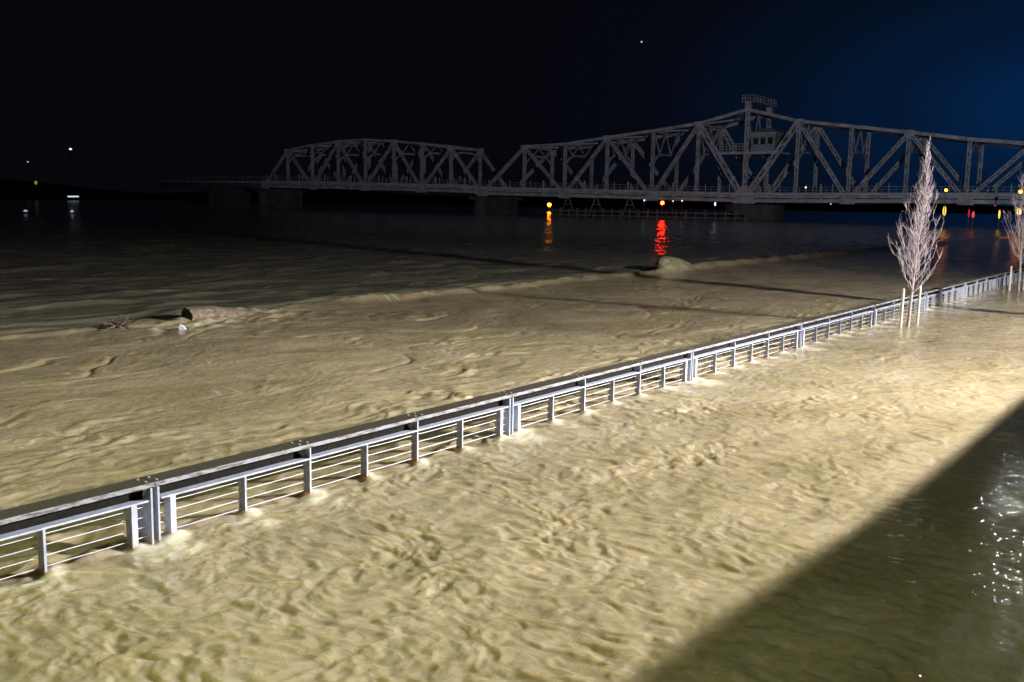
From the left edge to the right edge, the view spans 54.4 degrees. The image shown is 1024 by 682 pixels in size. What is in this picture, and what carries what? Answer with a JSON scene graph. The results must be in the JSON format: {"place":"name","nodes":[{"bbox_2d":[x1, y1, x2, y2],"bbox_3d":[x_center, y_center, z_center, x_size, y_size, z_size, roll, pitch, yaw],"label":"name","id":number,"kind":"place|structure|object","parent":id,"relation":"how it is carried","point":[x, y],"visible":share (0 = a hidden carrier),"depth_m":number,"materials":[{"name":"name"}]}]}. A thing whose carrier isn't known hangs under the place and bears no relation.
{"place":"outdoors","nodes":[
{"label":"outdoors","id":0,"kind":"place"},
{"bbox_2d":[0,199,1023,681],"bbox_3d":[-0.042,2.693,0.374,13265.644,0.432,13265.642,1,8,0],"label":"river water","id":1,"kind":"structure","parent":0,"point":[844,507],"depth_m":11.46,"materials":[{"name":"beige liquid"}]},
{"bbox_2d":[0,478,154,579],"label":"railing section","id":2,"kind":"object","parent":1,"relation":"in","point":[39,517],"visible":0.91,"depth_m":7.69,"materials":[{"name":"metal"}]},
{"bbox_2d":[98,314,140,329],"bbox_3d":[-8.431,-0.405,21.160,0.816,0.340,0.959,1,8,0],"label":"driftwood","id":3,"kind":"object","parent":1,"relation":"on","point":[115,324],"visible":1,"depth_m":21.16,"materials":[{"name":"wood"}]},
{"bbox_2d":[181,305,248,319],"bbox_3d":[-6.775,-0.590,23.880,0.437,0.626,2.404,7,10,36],"label":"drift log","id":4,"kind":"object","parent":1,"relation":"in","point":[197,312],"visible":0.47,"depth_m":23.28,"materials":[{"name":"brown wood"}]},
{"bbox_2d":[204,187,253,207],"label":"bridge pier","id":5,"kind":"structure","parent":1,"relation":"in","point":[222,197],"depth_m":291.63,"materials":[{"name":"concrete"}]},
{"bbox_2d":[254,188,305,208],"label":"bridge pier","id":6,"kind":"structure","parent":1,"relation":"in","point":[279,198],"depth_m":279.34,"materials":[{"name":"concrete"}]},
{"bbox_2d":[140,392,511,540],"bbox_3d":[-1.547,1.377,10.208,0.221,1.008,4.922,7,10,36],"label":"railing section","id":7,"kind":"object","parent":1,"relation":"in","point":[170,485],"visible":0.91,"depth_m":9.54,"materials":[{"name":"metal"}]},
{"bbox_2d":[469,196,521,213],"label":"bridge pier","id":8,"kind":"structure","parent":1,"relation":"in","point":[493,205],"depth_m":237.17,"materials":[{"name":"concrete"}]},
{"bbox_2d":[260,138,511,193],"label":"truss bridge","id":9,"kind":"structure","parent":8,"relation":"on","point":[423,184],"depth_m":255.72,"materials":[{"name":"grey metal"}]},
{"bbox_2d":[158,177,260,187],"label":"approach span","id":10,"kind":"object","parent":9,"relation":"attached to","point":[236,184],"visible":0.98,"depth_m":288.75,"materials":[{"name":"metal"}]},
{"bbox_2d":[477,94,1023,205],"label":"swing bridge","id":11,"kind":"structure","parent":8,"relation":"on","point":[768,140],"depth_m":199.39,"materials":[{"name":"grey metal"}]},
{"bbox_2d":[500,348,692,433],"bbox_3d":[1.359,0.873,14.158,0.221,1.008,4.922,7,10,36],"label":"railing section","id":12,"kind":"object","parent":1,"relation":"in","point":[551,388],"visible":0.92,"depth_m":13.71,"materials":[{"name":"metal"}]},
{"bbox_2d":[549,198,747,220],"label":"timber fender","id":13,"kind":"object","parent":1,"relation":"in","point":[601,210],"visible":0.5,"depth_m":205.74,"materials":[{"name":"wood"}]},
{"bbox_2d":[655,256,691,268],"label":"rock","id":14,"kind":"object","parent":1,"relation":"in","point":[668,262],"visible":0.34,"depth_m":42.10,"materials":[{"name":"beige stone"}]},
{"bbox_2d":[681,322,801,379],"bbox_3d":[4.266,0.369,18.107,0.221,1.008,4.922,7,10,36],"label":"railing section","id":15,"kind":"object","parent":1,"relation":"in","point":[715,347],"visible":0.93,"depth_m":17.86,"materials":[{"name":"metal"}]},
{"bbox_2d":[724,204,784,220],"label":"bridge pier","id":16,"kind":"structure","parent":1,"relation":"in","point":[759,212],"depth_m":198.61,"materials":[{"name":"concrete"}]},
{"bbox_2d":[793,304,874,346],"bbox_3d":[7.173,-0.136,22.057,0.221,1.008,4.922,7,10,36],"label":"railing section","id":17,"kind":"object","parent":1,"relation":"in","point":[827,319],"visible":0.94,"depth_m":21.96,"materials":[{"name":"metal"}]},
{"bbox_2d":[869,291,927,323],"bbox_3d":[10.080,-0.640,26.007,0.221,1.008,4.922,7,10,36],"label":"railing section","id":18,"kind":"object","parent":1,"relation":"in","point":[883,305],"visible":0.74,"depth_m":25.60,"materials":[{"name":"metal"}]},
{"bbox_2d":[899,288,904,327],"bbox_3d":[9.219,-0.529,23.582,0.081,1.430,0.059,1,8,0],"label":"tree stake","id":19,"kind":"object","parent":1,"relation":"in","point":[902,306],"visible":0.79,"depth_m":23.53,"materials":[{"name":"brown wood"}]},
{"bbox_2d":[888,139,943,325],"bbox_3d":[9.538,-2.387,23.598,1.279,4.924,1.151,-7,11,-44],"label":"bare tree","id":20,"kind":"object","parent":1,"relation":"in","point":[915,268],"visible":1,"depth_m":23.56,"materials":[{"name":"grey plant"}]},
{"bbox_2d":[916,286,921,322],"bbox_3d":[10.041,-0.656,24.623,0.081,1.420,0.059,1,8,0],"label":"tree stake","id":21,"kind":"object","parent":1,"relation":"in","point":[918,306],"visible":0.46,"depth_m":24.57,"materials":[{"name":"brown wood"}]},
{"bbox_2d":[922,282,966,308],"bbox_3d":[12.987,-1.144,29.957,0.221,1.008,4.922,7,10,36],"label":"railing section","id":22,"kind":"object","parent":1,"relation":"in","point":[959,287],"visible":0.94,"depth_m":29.90,"materials":[{"name":"metal"}]},
{"bbox_2d":[943,188,946,226],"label":"street lamp","id":23,"kind":"object","parent":1,"relation":"in","point":[944,204],"visible":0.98,"depth_m":145.54,"materials":[{"name":"yellow glass"}]},
{"bbox_2d":[961,274,997,296],"bbox_3d":[15.893,-1.649,33.907,0.221,1.008,4.922,7,10,36],"label":"railing section","id":24,"kind":"object","parent":1,"relation":"in","point":[990,278],"visible":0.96,"depth_m":33.85,"materials":[{"name":"metal"}]},
{"bbox_2d":[994,268,1021,287],"bbox_3d":[18.800,-2.153,37.856,0.221,1.008,4.922,7,10,36],"label":"railing section","id":25,"kind":"object","parent":1,"relation":"in","point":[1001,275],"visible":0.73,"depth_m":37.65,"materials":[{"name":"metal"}]},
{"bbox_2d":[1008,266,1011,289],"bbox_3d":[17.538,-1.964,35.076,0.071,1.360,0.059,1,8,0],"label":"tree stake","id":26,"kind":"object","parent":1,"relation":"in","point":[1010,278],"visible":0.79,"depth_m":35.02,"materials":[{"name":"brown wood"}]},
{"bbox_2d":[1001,172,1023,290],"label":"bare tree","id":27,"kind":"object","parent":1,"relation":"in","point":[1021,249],"visible":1,"depth_m":34.91,"materials":[{"name":"grey plant"}]},
{"bbox_2d":[0,179,1023,213],"bbox_3d":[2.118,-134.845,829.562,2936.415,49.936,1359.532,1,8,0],"label":"hills","id":28,"kind":"structure","parent":0,"point":[11,189],"depth_m":868.79,"materials":[{"name":"black"}]},
{"bbox_2d":[0,0,1023,206],"label":"sky","id":29,"kind":"structure","parent":0,"point":[142,93],"materials":[{"name":"black"}]}
]}

